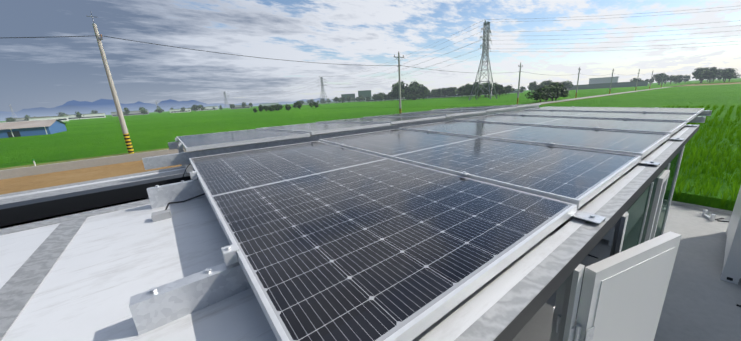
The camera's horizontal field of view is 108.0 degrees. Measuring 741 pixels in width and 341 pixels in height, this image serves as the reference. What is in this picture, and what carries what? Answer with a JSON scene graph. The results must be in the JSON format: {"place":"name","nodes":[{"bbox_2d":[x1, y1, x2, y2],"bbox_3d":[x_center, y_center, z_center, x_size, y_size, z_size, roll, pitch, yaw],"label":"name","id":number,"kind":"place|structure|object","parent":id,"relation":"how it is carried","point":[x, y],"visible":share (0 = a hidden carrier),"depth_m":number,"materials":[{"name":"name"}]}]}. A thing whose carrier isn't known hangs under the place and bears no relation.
{"place":"outdoors","nodes":[
{"label":"outdoors","id":0,"kind":"place"},
{"bbox_2d":[0,101,332,120],"bbox_3d":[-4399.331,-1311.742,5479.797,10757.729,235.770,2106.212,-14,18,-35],"label":"mountains","id":1,"kind":"structure","parent":0,"point":[49,112],"depth_m":5420.91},
{"bbox_2d":[0,98,332,112],"bbox_3d":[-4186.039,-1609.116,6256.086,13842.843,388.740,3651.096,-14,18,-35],"label":"mountains","id":2,"kind":"structure","parent":0,"point":[106,103],"depth_m":7056.84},
{"bbox_2d":[0,78,735,194],"bbox_3d":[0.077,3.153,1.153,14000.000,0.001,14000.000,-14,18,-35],"label":"ground","id":3,"kind":"structure","parent":0,"point":[20,184],"depth_m":15.63,"materials":[{"name":"soil"}]},
{"bbox_2d":[0,119,66,137],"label":"blue shed","id":4,"kind":"structure","parent":3,"relation":"on","point":[27,128],"depth_m":49.51,"materials":[{"name":"blue metal"}]},
{"bbox_2d":[9,21,497,121],"bbox_3d":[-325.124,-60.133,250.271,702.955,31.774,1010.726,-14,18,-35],"label":"towers","id":5,"kind":"structure","parent":3,"relation":"on","point":[486,36],"depth_m":114.44,"materials":[{"name":"silver metal"}]},
{"bbox_2d":[157,6,740,106],"bbox_3d":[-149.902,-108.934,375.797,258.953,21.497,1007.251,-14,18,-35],"label":"power lines","id":6,"kind":"object","parent":5,"relation":"on","point":[525,31],"visible":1,"depth_m":106.48,"materials":[{"name":"grey metal"}]},
{"bbox_2d":[12,76,647,120],"bbox_3d":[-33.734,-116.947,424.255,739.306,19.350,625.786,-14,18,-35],"label":"buildings","id":7,"kind":"structure","parent":3,"relation":"on","point":[598,83],"depth_m":309.98,"materials":[{"name":"grey"}]},
{"bbox_2d":[6,67,740,121],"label":"trees","id":8,"kind":"object","parent":3,"relation":"on","point":[545,90],"visible":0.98,"depth_m":231.80,"materials":[{"name":"green plant"}]},
{"bbox_2d":[654,201,740,340],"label":"concrete pad","id":9,"kind":"object","parent":3,"relation":"on","point":[702,300],"depth_m":4.37,"materials":[{"name":"grey concrete"}]},
{"bbox_2d":[0,124,699,340],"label":"house","id":10,"kind":"structure","parent":9,"relation":"on","point":[83,261],"depth_m":1.05,"materials":[{"name":"white metal"}]},
{"bbox_2d":[151,164,204,221],"bbox_3d":[-0.876,-0.001,2.085,1.300,0.158,0.800,-14,18,-35],"label":"cable","id":11,"kind":"object","parent":10,"relation":"on","point":[161,215],"visible":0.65,"depth_m":1.46,"materials":[{"name":"grey plastic"}]},
{"bbox_2d":[129,105,711,334],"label":"pv rails","id":12,"kind":"object","parent":10,"relation":"on","point":[155,307],"visible":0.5,"depth_m":0.84,"materials":[{"name":"silver metal"}]},
{"bbox_2d":[175,104,657,265],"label":"pv clamps","id":13,"kind":"object","parent":12,"relation":"attached to","point":[229,253],"visible":0.9,"depth_m":0.82,"materials":[{"name":"silver metal"}]},
{"bbox_2d":[176,103,703,340],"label":"pv frames","id":14,"kind":"structure","parent":12,"relation":"on","point":[423,321],"depth_m":1.25,"materials":[{"name":"silver metal"}]},
{"bbox_2d":[178,104,702,340],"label":"solar panel","id":15,"kind":"object","parent":14,"relation":"in","point":[335,243],"visible":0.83,"depth_m":1.17,"materials":[{"name":"glass"}]},
{"bbox_2d":[569,231,680,340],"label":"door leaf","id":16,"kind":"object","parent":10,"relation":"attached to","point":[623,295],"visible":1,"depth_m":1.34,"materials":[{"name":"white paint"}]},
{"bbox_2d":[702,209,740,306],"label":"pad debris","id":17,"kind":"object","parent":9,"relation":"on","point":[711,218],"visible":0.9,"depth_m":6.41,"materials":[{"name":"grey stone"}]},
{"bbox_2d":[720,186,740,284],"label":"white unit","id":18,"kind":"object","parent":9,"relation":"on","point":[731,271],"visible":1,"depth_m":4.40,"materials":[{"name":"white paint"}]},
{"bbox_2d":[660,104,740,207],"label":"rice plants","id":19,"kind":"object","parent":3,"relation":"on","point":[695,159],"visible":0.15,"depth_m":9.63,"materials":[{"name":"green plant"}]},
{"bbox_2d":[0,78,740,210],"bbox_3d":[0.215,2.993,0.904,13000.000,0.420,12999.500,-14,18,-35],"label":"rice fields","id":20,"kind":"structure","parent":0,"point":[86,138],"depth_m":48.78,"materials":[{"name":"green plant"}]},
{"bbox_2d":[0,82,740,179],"bbox_3d":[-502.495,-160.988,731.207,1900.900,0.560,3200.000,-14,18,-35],"label":"road","id":21,"kind":"structure","parent":0,"point":[33,169],"depth_m":18.28,"materials":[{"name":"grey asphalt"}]},
{"bbox_2d":[88,11,663,153],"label":"utility poles","id":22,"kind":"object","parent":21,"relation":"on","point":[118,109],"visible":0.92,"depth_m":19.14,"materials":[{"name":"concrete"}]},
{"bbox_2d":[6,35,656,75],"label":"pole wire","id":23,"kind":"object","parent":22,"relation":"hanging from","point":[239,55],"visible":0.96,"depth_m":22.04,"materials":[{"name":"grey metal"}]},
{"bbox_2d":[0,0,740,111],"label":"sky","id":24,"kind":"structure","parent":0,"point":[51,71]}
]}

